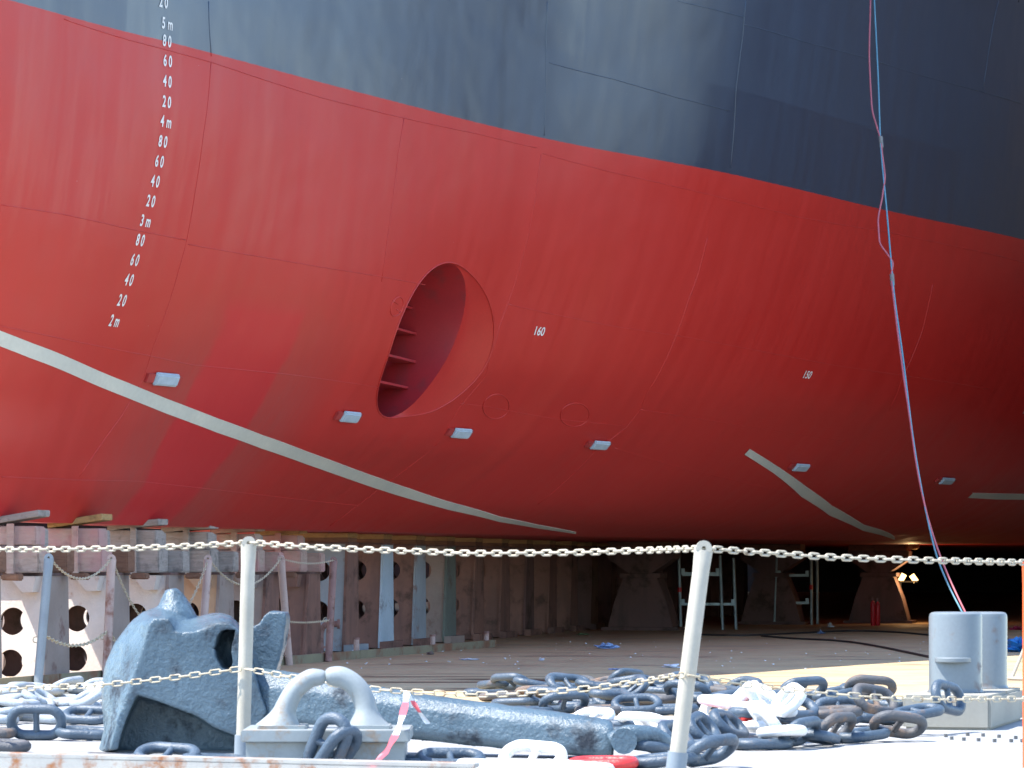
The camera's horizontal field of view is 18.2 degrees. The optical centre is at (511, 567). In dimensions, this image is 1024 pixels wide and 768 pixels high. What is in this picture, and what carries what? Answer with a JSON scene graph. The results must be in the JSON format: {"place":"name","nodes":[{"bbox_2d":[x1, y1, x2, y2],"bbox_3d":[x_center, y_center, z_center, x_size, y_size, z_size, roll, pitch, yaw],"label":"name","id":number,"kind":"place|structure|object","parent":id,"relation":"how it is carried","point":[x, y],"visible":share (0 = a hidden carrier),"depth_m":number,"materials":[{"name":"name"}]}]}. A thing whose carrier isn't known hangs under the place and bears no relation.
{"place":"outdoors","nodes":[
{"label":"outdoors","id":0,"kind":"place"},
{"bbox_2d":[0,592,1022,767],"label":"dock floor","id":1,"kind":"structure","parent":0,"point":[655,651],"depth_m":36.36,"materials":[{"name":"concrete"}]},
{"bbox_2d":[0,550,22,677],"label":"keel block","id":2,"kind":"object","parent":1,"relation":"on","point":[14,577],"depth_m":29.90,"materials":[{"name":"metal"}]},
{"bbox_2d":[0,738,30,751],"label":"anchor chain","id":3,"kind":"object","parent":1,"relation":"on","point":[14,745],"visible":0.96,"depth_m":18.94,"materials":[{"name":"grey paint"}]},
{"bbox_2d":[32,553,53,682],"bbox_3d":[-4.368,0.487,29.695,0.128,1.243,0.327,0,0,17],"label":"chain post","id":4,"kind":"object","parent":1,"relation":"on","point":[43,618],"visible":0.99,"depth_m":29.67,"materials":[{"name":"metal"}]},
{"bbox_2d":[47,630,106,647],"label":"thin chain","id":5,"kind":"object","parent":4,"relation":"hanging from","point":[76,644],"visible":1,"depth_m":30.42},
{"bbox_2d":[48,557,111,579],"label":"thin chain","id":6,"kind":"object","parent":4,"relation":"hanging from","point":[88,577],"visible":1,"depth_m":30.54,"materials":[{"name":"beige paint"}]},
{"bbox_2d":[0,510,89,677],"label":"keel block","id":7,"kind":"object","parent":1,"relation":"on","point":[19,598],"depth_m":31.32,"materials":[{"name":"metal"}]},
{"bbox_2d":[0,697,101,715],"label":"anchor chain","id":8,"kind":"object","parent":1,"relation":"on","point":[52,702],"visible":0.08,"depth_m":23.57,"materials":[{"name":"paint"}]},
{"bbox_2d":[0,688,101,706],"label":"anchor chain","id":9,"kind":"object","parent":8,"relation":"on","point":[90,696],"visible":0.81,"depth_m":23.54,"materials":[{"name":"paint"}]},
{"bbox_2d":[0,705,102,724],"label":"anchor chain","id":10,"kind":"object","parent":1,"relation":"on","point":[73,717],"visible":0.65,"depth_m":22.43,"materials":[{"name":"paint"}]},
{"bbox_2d":[0,677,102,693],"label":"anchor chain","id":11,"kind":"object","parent":1,"relation":"on","point":[97,679],"visible":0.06,"depth_m":27.52,"materials":[{"name":"paint"}]},
{"bbox_2d":[0,704,103,740],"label":"anchor chain","id":12,"kind":"object","parent":1,"relation":"on","point":[12,729],"visible":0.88,"depth_m":20.34,"materials":[{"name":"grey paint"}]},
{"bbox_2d":[53,694,77,696],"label":"anchor chain","id":13,"kind":"object","parent":1,"relation":"on","point":[67,695],"visible":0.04,"depth_m":25.91,"materials":[{"name":"paint"}]},
{"bbox_2d":[0,676,101,694],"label":"anchor chain","id":14,"kind":"object","parent":13,"relation":"on","point":[74,680],"visible":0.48,"depth_m":25.78,"materials":[{"name":"paint"}]},
{"bbox_2d":[2,514,149,672],"bbox_3d":[-4.679,0.264,33.329,1.745,1.642,0.724,0,0,13],"label":"keel block","id":15,"kind":"object","parent":1,"relation":"on","point":[89,595],"depth_m":33.05,"materials":[{"name":"metal"}]},
{"bbox_2d":[100,554,115,676],"bbox_3d":[-3.946,0.486,31.174,0.127,1.237,0.206,0,0,18],"label":"chain post","id":16,"kind":"object","parent":1,"relation":"on","point":[109,604],"visible":0.96,"depth_m":31.15,"materials":[{"name":"metal"}]},
{"bbox_2d":[84,519,201,661],"bbox_3d":[-4.282,0.277,35.054,1.745,1.615,0.724,0,0,13],"label":"keel block","id":17,"kind":"object","parent":1,"relation":"on","point":[164,568],"depth_m":34.77,"materials":[{"name":"wood"}]},
{"bbox_2d":[86,742,245,762],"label":"anchor chain","id":18,"kind":"object","parent":1,"relation":"on","point":[172,748],"visible":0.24,"depth_m":17.58,"materials":[{"name":"grey paint"}]},
{"bbox_2d":[141,526,240,617],"bbox_3d":[-3.885,0.286,36.779,1.747,1.598,0.724,0,0,13],"label":"keel block","id":19,"kind":"object","parent":1,"relation":"on","point":[221,598],"depth_m":36.51,"materials":[{"name":"wood"}]},
{"bbox_2d":[200,555,212,615],"bbox_3d":[-3.252,0.486,33.612,0.128,1.244,0.299,0,0,17],"label":"chain post","id":20,"kind":"object","parent":1,"relation":"on","point":[205,595],"visible":0.54,"depth_m":33.63,"materials":[{"name":"metal"}]},
{"bbox_2d":[111,557,207,614],"bbox_3d":[-3.554,0.267,32.482,0.031,0.741,2.594,0,0,16],"label":"thin chain","id":21,"kind":"object","parent":20,"relation":"hanging from","point":[124,589],"visible":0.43,"depth_m":31.80,"materials":[{"name":"beige paint"}]},
{"bbox_2d":[208,558,280,585],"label":"thin chain","id":22,"kind":"object","parent":20,"relation":"hanging from","point":[218,570],"visible":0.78,"depth_m":34.59,"materials":[{"name":"beige paint"}]},
{"bbox_2d":[1,522,456,619],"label":"dock wall","id":23,"kind":"structure","parent":1,"relation":"on","point":[396,568],"depth_m":73.64,"materials":[{"name":"metal"}]},
{"bbox_2d":[0,752,478,767],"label":"rail","id":24,"kind":"object","parent":1,"relation":"on","point":[37,760],"visible":1,"depth_m":15.19,"materials":[{"name":"metal"}]},
{"bbox_2d":[234,536,255,755],"bbox_3d":[-1.513,0.462,18.152,0.129,1.279,0.095,0,0,0],"label":"chain post","id":25,"kind":"object","parent":24,"relation":"on","point":[246,621],"visible":0.87,"depth_m":18.12,"materials":[{"name":"metal"}]},
{"bbox_2d":[0,666,241,692],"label":"barrier chain","id":26,"kind":"object","parent":25,"relation":"attached to","point":[112,683],"visible":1,"depth_m":18.37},
{"bbox_2d":[0,540,248,552],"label":"barrier chain","id":27,"kind":"object","parent":25,"relation":"attached to","point":[151,547],"visible":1,"depth_m":18.52,"materials":[{"name":"beige paint"}]},
{"bbox_2d":[248,540,703,556],"bbox_3d":[-0.156,-0.109,17.426,3.032,0.098,0.380,0,0,35],"label":"barrier chain","id":28,"kind":"object","parent":25,"relation":"attached to","point":[670,549],"visible":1,"depth_m":17.50,"materials":[{"name":"beige paint"}]},
{"bbox_2d":[193,529,296,625],"bbox_3d":[-3.489,0.292,38.504,1.745,1.585,0.724,0,0,13],"label":"keel block","id":29,"kind":"object","parent":1,"relation":"on","point":[266,595],"depth_m":38.24,"materials":[{"name":"wood"}]},
{"bbox_2d":[0,640,495,684],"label":"coaming","id":30,"kind":"object","parent":1,"relation":"on","point":[297,659],"visible":0.53,"depth_m":38.53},
{"bbox_2d":[239,531,324,654],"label":"keel block","id":31,"kind":"structure","parent":1,"relation":"on","point":[303,592],"depth_m":39.92,"materials":[{"name":"wood"}]},
{"bbox_2d":[277,555,292,664],"bbox_3d":[-2.571,0.482,36.008,0.128,1.254,0.352,0,0,15],"label":"chain post","id":32,"kind":"object","parent":1,"relation":"on","point":[284,599],"visible":0.62,"depth_m":35.93,"materials":[{"name":"metal"}]},
{"bbox_2d":[281,558,333,564],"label":"thin chain","id":33,"kind":"object","parent":32,"relation":"hanging from","point":[310,563],"visible":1,"depth_m":36.81,"materials":[{"name":"beige paint"}]},
{"bbox_2d":[290,619,329,623],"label":"thin chain","id":34,"kind":"object","parent":32,"relation":"hanging from","point":[307,622],"visible":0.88,"depth_m":36.78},
{"bbox_2d":[241,666,412,766],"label":"fairlead","id":35,"kind":"object","parent":1,"relation":"on","point":[279,730],"visible":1,"depth_m":17.35,"materials":[{"name":"grey paint"}]},
{"bbox_2d":[288,533,367,650],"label":"keel block","id":36,"kind":"object","parent":1,"relation":"on","point":[347,604],"depth_m":41.67,"materials":[{"name":"grey paint"}]},
{"bbox_2d":[321,619,339,652],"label":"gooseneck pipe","id":37,"kind":"object","parent":1,"relation":"on","point":[324,625],"visible":0.52,"depth_m":41.32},
{"bbox_2d":[323,557,337,661],"bbox_3d":[-2.142,0.489,37.512,0.128,1.235,0.264,0,0,17],"label":"chain post","id":38,"kind":"object","parent":1,"relation":"on","point":[331,609],"visible":1,"depth_m":37.48,"materials":[{"name":"metal"}]},
{"bbox_2d":[303,712,361,765],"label":"chain links","id":39,"kind":"object","parent":1,"relation":"on","point":[345,737],"visible":0.9,"depth_m":17.04,"materials":[{"name":"blue paint"}]},
{"bbox_2d":[353,638,359,650],"bbox_3d":[-1.937,0.986,39.855,0.080,0.227,0.080,0,0,0],"label":"stub post","id":40,"kind":"object","parent":1,"relation":"on","point":[356,643],"visible":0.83,"depth_m":39.82,"materials":[{"name":"metal"}]},
{"bbox_2d":[321,534,402,648],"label":"keel block","id":41,"kind":"object","parent":1,"relation":"on","point":[376,599],"depth_m":43.38,"materials":[{"name":"metal"}]},
{"bbox_2d":[99,588,670,755],"bbox_3d":[-0.775,0.622,18.889,3.592,0.997,0.745,0,0,14],"label":"anchor","id":42,"kind":"object","parent":1,"relation":"on","point":[172,633],"visible":0.79,"depth_m":18.90,"materials":[{"name":"blue paint"}]},
{"bbox_2d":[358,535,429,645],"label":"keel block","id":43,"kind":"object","parent":1,"relation":"on","point":[409,583],"depth_m":45.10,"materials":[{"name":"metal"}]},
{"bbox_2d":[393,536,464,642],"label":"keel block","id":44,"kind":"object","parent":1,"relation":"on","point":[441,599],"depth_m":46.82,"materials":[{"name":"grey metal"}]},
{"bbox_2d":[430,635,435,644],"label":"stub post","id":45,"kind":"object","parent":1,"relation":"on","point":[432,639],"visible":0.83,"depth_m":42.28,"materials":[{"name":"metal"}]},
{"bbox_2d":[405,747,485,767],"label":"anchor chain","id":46,"kind":"object","parent":1,"relation":"on","point":[440,754],"visible":0.47,"depth_m":17.45,"materials":[{"name":"blue paint"}]},
{"bbox_2d":[426,538,491,640],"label":"keel block","id":47,"kind":"structure","parent":1,"relation":"on","point":[470,599],"depth_m":48.54,"materials":[{"name":"metal"}]},
{"bbox_2d":[428,539,517,637],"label":"keel block","id":48,"kind":"object","parent":1,"relation":"on","point":[497,599],"depth_m":50.27,"materials":[{"name":"metal"}]},
{"bbox_2d":[484,631,488,640],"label":"stub post","id":49,"kind":"object","parent":1,"relation":"on","point":[486,635],"visible":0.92,"depth_m":44.32,"materials":[{"name":"paint"}]},
{"bbox_2d":[456,540,541,635],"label":"keel block","id":50,"kind":"object","parent":1,"relation":"on","point":[522,598],"depth_m":52.00,"materials":[{"name":"metal"}]},
{"bbox_2d":[484,540,563,632],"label":"keel block","id":51,"kind":"structure","parent":1,"relation":"on","point":[545,597],"depth_m":53.72,"materials":[{"name":"wood"}]},
{"bbox_2d":[457,739,614,767],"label":"anchor chain","id":52,"kind":"object","parent":1,"relation":"on","point":[535,748],"visible":0.91,"depth_m":16.90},
{"bbox_2d":[510,541,584,630],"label":"keel block","id":53,"kind":"structure","parent":1,"relation":"on","point":[567,596],"depth_m":55.44,"materials":[{"name":"wood"}]},
{"bbox_2d":[0,0,1023,557],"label":"cargo ship","id":54,"kind":"object","parent":53,"relation":"on","point":[588,270],"visible":0.98,"depth_m":39.81,"materials":[{"name":"paint"}]},
{"bbox_2d":[868,0,965,611],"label":"air hose","id":55,"kind":"object","parent":54,"relation":"hanging from","point":[924,504],"visible":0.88,"depth_m":41.80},
{"bbox_2d":[873,0,962,611],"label":"air hose","id":56,"kind":"object","parent":54,"relation":"hanging from","point":[880,137],"visible":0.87,"depth_m":42.11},
{"bbox_2d":[477,668,669,689],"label":"anchor chain","id":57,"kind":"object","parent":1,"relation":"on","point":[508,681],"visible":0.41,"depth_m":26.53,"materials":[{"name":"blue paint"}]},
{"bbox_2d":[557,542,604,629],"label":"keel block","id":58,"kind":"structure","parent":1,"relation":"on","point":[588,591],"depth_m":57.17,"materials":[{"name":"metal"}]},
{"bbox_2d":[463,675,721,695],"bbox_3d":[0.700,1.012,27.551,2.260,0.175,0.314,0,0,-7],"label":"anchor chain","id":59,"kind":"object","parent":1,"relation":"on","point":[471,690],"visible":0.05,"depth_m":27.31,"materials":[{"name":"blue paint"}]},
{"bbox_2d":[578,543,616,626],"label":"keel block","id":60,"kind":"structure","parent":1,"relation":"on","point":[607,583],"depth_m":58.87,"materials":[{"name":"wood"}]},
{"bbox_2d":[491,686,715,708],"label":"anchor chain","id":61,"kind":"object","parent":1,"relation":"on","point":[530,700],"visible":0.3,"depth_m":24.84,"materials":[{"name":"blue paint"}]},
{"bbox_2d":[589,674,738,703],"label":"anchor chain","id":62,"kind":"object","parent":61,"relation":"on","point":[669,696],"visible":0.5,"depth_m":24.29,"materials":[{"name":"blue paint"}]},
{"bbox_2d":[569,755,638,767],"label":"anchor chain","id":63,"kind":"object","parent":1,"relation":"on","point":[621,761],"visible":0.62,"depth_m":17.27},
{"bbox_2d":[594,642,618,648],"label":"rag","id":64,"kind":"object","parent":1,"relation":"on","point":[607,645],"visible":1,"depth_m":43.55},
{"bbox_2d":[517,690,698,714],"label":"anchor chain","id":65,"kind":"object","parent":1,"relation":"on","point":[658,706],"visible":0.56,"depth_m":23.81,"materials":[{"name":"blue paint"}]},
{"bbox_2d":[573,707,668,726],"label":"anchor chain","id":66,"kind":"object","parent":1,"relation":"on","point":[638,718],"visible":0.38,"depth_m":21.38,"materials":[{"name":"white paint"}]},
{"bbox_2d":[479,683,766,700],"bbox_3d":[0.923,1.016,26.209,2.391,0.167,0.362,0,0,-4],"label":"anchor chain","id":67,"kind":"object","parent":1,"relation":"on","point":[490,697],"visible":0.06,"depth_m":26.09,"materials":[{"name":"blue paint"}]},
{"bbox_2d":[346,638,923,668],"bbox_3d":[1.715,1.095,43.947,7.755,0.016,18.856,0,0,8],"label":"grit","id":68,"kind":"object","parent":1,"relation":"on","point":[589,653],"visible":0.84,"depth_m":38.97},
{"bbox_2d":[601,542,684,630],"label":"side block","id":69,"kind":"structure","parent":1,"relation":"on","point":[643,601],"depth_m":56.13,"materials":[{"name":"wood"}]},
{"bbox_2d":[531,671,762,693],"bbox_3d":[1.059,0.924,25.546,1.860,0.191,0.564,0,0,0],"label":"anchor chain","id":70,"kind":"object","parent":1,"relation":"on","point":[565,679],"visible":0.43,"depth_m":25.59,"materials":[{"name":"blue paint"}]},
{"bbox_2d":[667,546,682,619],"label":"keel block","id":71,"kind":"structure","parent":1,"relation":"on","point":[672,575],"depth_m":65.77,"materials":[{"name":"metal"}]},
{"bbox_2d":[635,733,738,767],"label":"anchor chain","id":72,"kind":"object","parent":1,"relation":"on","point":[728,742],"visible":0.85,"depth_m":17.46,"materials":[{"name":"blue paint"}]},
{"bbox_2d":[681,546,694,618],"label":"keel block","id":73,"kind":"structure","parent":1,"relation":"on","point":[687,558],"depth_m":67.49,"materials":[{"name":"metal"}]},
{"bbox_2d":[666,540,712,767],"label":"chain post","id":74,"kind":"object","parent":1,"relation":"on","point":[677,755],"visible":1,"depth_m":16.38,"materials":[{"name":"metal"}]},
{"bbox_2d":[244,668,685,697],"bbox_3d":[-0.215,0.619,17.358,2.966,0.179,0.352,0,0,36],"label":"barrier chain","id":75,"kind":"object","parent":74,"relation":"hanging from","point":[445,693],"visible":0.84,"depth_m":17.31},
{"bbox_2d":[376,690,429,759],"bbox_3d":[-0.601,0.809,16.098,0.150,0.271,3.020,0,0,3],"label":"barrier tape","id":76,"kind":"object","parent":75,"relation":"attached to","point":[402,715],"visible":0.9,"depth_m":17.24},
{"bbox_2d":[687,674,1023,702],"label":"barrier chain","id":77,"kind":"object","parent":74,"relation":"attached to","point":[859,695],"visible":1,"depth_m":16.79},
{"bbox_2d":[704,546,1023,565],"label":"barrier chain","id":78,"kind":"object","parent":74,"relation":"hanging from","point":[991,561],"visible":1,"depth_m":16.86,"materials":[{"name":"beige paint"}]},
{"bbox_2d":[634,708,748,752],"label":"anchor chain","id":79,"kind":"object","parent":1,"relation":"on","point":[716,721],"visible":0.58,"depth_m":19.14,"materials":[{"name":"blue paint"}]},
{"bbox_2d":[680,548,723,616],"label":"keel block","id":80,"kind":"structure","parent":1,"relation":"on","point":[715,597],"depth_m":70.93,"materials":[{"name":"wood"}]},
{"bbox_2d":[677,555,736,629],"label":"steel trestle","id":81,"kind":"object","parent":1,"relation":"on","point":[682,572],"visible":0.97,"depth_m":56.68,"materials":[{"name":"grey metal"}]},
{"bbox_2d":[703,565,710,617],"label":"keel block","id":82,"kind":"structure","parent":1,"relation":"on","point":[707,611],"depth_m":69.46,"materials":[{"name":"metal"}]},
{"bbox_2d":[722,548,735,615],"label":"keel block","id":83,"kind":"structure","parent":1,"relation":"on","point":[728,584],"depth_m":72.66,"materials":[{"name":"metal"}]},
{"bbox_2d":[736,548,747,613],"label":"keel block","id":84,"kind":"structure","parent":1,"relation":"on","point":[741,582],"depth_m":74.39,"materials":[{"name":"wood"}]},
{"bbox_2d":[737,544,809,624],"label":"side block","id":85,"kind":"structure","parent":1,"relation":"on","point":[759,608],"depth_m":61.81,"materials":[{"name":"metal"}]},
{"bbox_2d":[773,556,818,624],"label":"steel trestle","id":86,"kind":"object","parent":1,"relation":"on","point":[806,574],"visible":0.88,"depth_m":61.78,"materials":[{"name":"grey metal"}]},
{"bbox_2d":[748,674,896,700],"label":"anchor chain","id":87,"kind":"object","parent":1,"relation":"on","point":[850,683],"visible":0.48,"depth_m":23.30,"materials":[{"name":"blue paint"}]},
{"bbox_2d":[737,710,927,749],"bbox_3d":[1.961,0.998,19.803,0.367,0.204,1.658,0,0,44],"label":"anchor chain","id":88,"kind":"object","parent":1,"relation":"on","point":[818,732],"visible":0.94,"depth_m":19.93,"materials":[{"name":"blue paint"}]},
{"bbox_2d":[699,694,806,737],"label":"anchor chain","id":89,"kind":"object","parent":88,"relation":"on","point":[763,722],"visible":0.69,"depth_m":19.51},
{"bbox_2d":[697,680,806,717],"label":"anchor chain","id":90,"kind":"object","parent":89,"relation":"on","point":[781,703],"visible":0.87,"depth_m":20.25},
{"bbox_2d":[728,683,898,719],"bbox_3d":[1.965,0.873,20.829,1.301,0.233,0.277,0,0,-27],"label":"anchor chain","id":91,"kind":"object","parent":89,"relation":"on","point":[812,707],"visible":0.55,"depth_m":20.88,"materials":[{"name":"blue paint"}]},
{"bbox_2d":[779,695,902,725],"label":"anchor chain","id":92,"kind":"object","parent":1,"relation":"on","point":[864,717],"visible":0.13,"depth_m":22.14,"materials":[{"name":"blue paint"}]},
{"bbox_2d":[761,635,928,657],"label":"cable","id":93,"kind":"object","parent":1,"relation":"on","point":[898,650],"visible":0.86,"depth_m":46.71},
{"bbox_2d":[701,630,1007,639],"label":"cable","id":94,"kind":"object","parent":1,"relation":"on","point":[813,632],"visible":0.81,"depth_m":52.96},
{"bbox_2d":[831,683,901,705],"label":"anchor chain","id":95,"kind":"object","parent":1,"relation":"on","point":[883,702],"visible":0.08,"depth_m":24.57,"materials":[{"name":"blue paint"}]},
{"bbox_2d":[871,597,874,625],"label":"red cylinder","id":96,"kind":"object","parent":1,"relation":"on","point":[872,612],"visible":1,"depth_m":60.74,"materials":[{"name":"paint"}]},
{"bbox_2d":[875,598,879,625],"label":"red cylinder","id":97,"kind":"object","parent":1,"relation":"on","point":[877,614],"visible":1,"depth_m":60.74,"materials":[{"name":"paint"}]},
{"bbox_2d":[843,545,916,623],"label":"side block","id":98,"kind":"object","parent":1,"relation":"on","point":[880,582],"depth_m":63.22,"materials":[{"name":"metal"}]},
{"bbox_2d":[904,544,918,549],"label":"timber pad","id":99,"kind":"object","parent":98,"relation":"on","point":[911,546],"visible":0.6,"depth_m":62.80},
{"bbox_2d":[748,557,1023,591],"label":"dock end wall","id":100,"kind":"structure","parent":1,"relation":"on","point":[838,575],"depth_m":143.57,"materials":[{"name":"metal"}]},
{"bbox_2d":[898,573,917,584],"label":"work lamp","id":101,"kind":"object","parent":1,"relation":"on","point":[913,577],"visible":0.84,"depth_m":64.01,"materials":[{"name":"beige"}]},
{"bbox_2d":[894,679,965,718],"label":"anchor chain","id":102,"kind":"object","parent":1,"relation":"on","point":[930,710],"visible":0.81,"depth_m":21.13,"materials":[{"name":"blue paint"}]},
{"bbox_2d":[903,612,1022,729],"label":"double bollard","id":103,"kind":"object","parent":1,"relation":"on","point":[968,653],"visible":0.91,"depth_m":22.10,"materials":[{"name":"metal"}]},
{"bbox_2d":[1007,636,1022,651],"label":"tarpaulin","id":104,"kind":"object","parent":1,"relation":"on","point":[1015,644],"visible":0.85,"depth_m":41.74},
{"bbox_2d":[1008,648,1022,679],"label":"white barrier","id":105,"kind":"object","parent":1,"relation":"on","point":[1012,677],"visible":0.93,"depth_m":31.41,"materials":[{"name":"metal"}]},
{"bbox_2d":[1022,562,1023,767],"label":"chain post","id":106,"kind":"object","parent":1,"relation":"on","point":[1023,657],"visible":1,"depth_m":17.56,"materials":[{"name":"metal"}]},
{"bbox_2d":[598,566,627,592],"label":"keel block","id":107,"kind":"structure","parent":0,"point":[619,571],"depth_m":60.62,"materials":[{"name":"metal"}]},
{"bbox_2d":[659,568,667,586],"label":"keel block","id":108,"kind":"structure","parent":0,"point":[664,570],"depth_m":64.33,"materials":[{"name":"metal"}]},
{"bbox_2d":[662,664,679,667],"bbox_3d":[1.751,1.076,35.264,0.218,0.044,0.538,0,0,0],"label":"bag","id":109,"kind":"object","parent":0,"point":[670,666],"visible":0.99,"depth_m":35.14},
{"bbox_2d":[1009,626,1022,629],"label":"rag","id":110,"kind":"object","parent":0,"point":[1017,628],"visible":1,"depth_m":56.54,"materials":[{"name":"fabric"}]}
]}

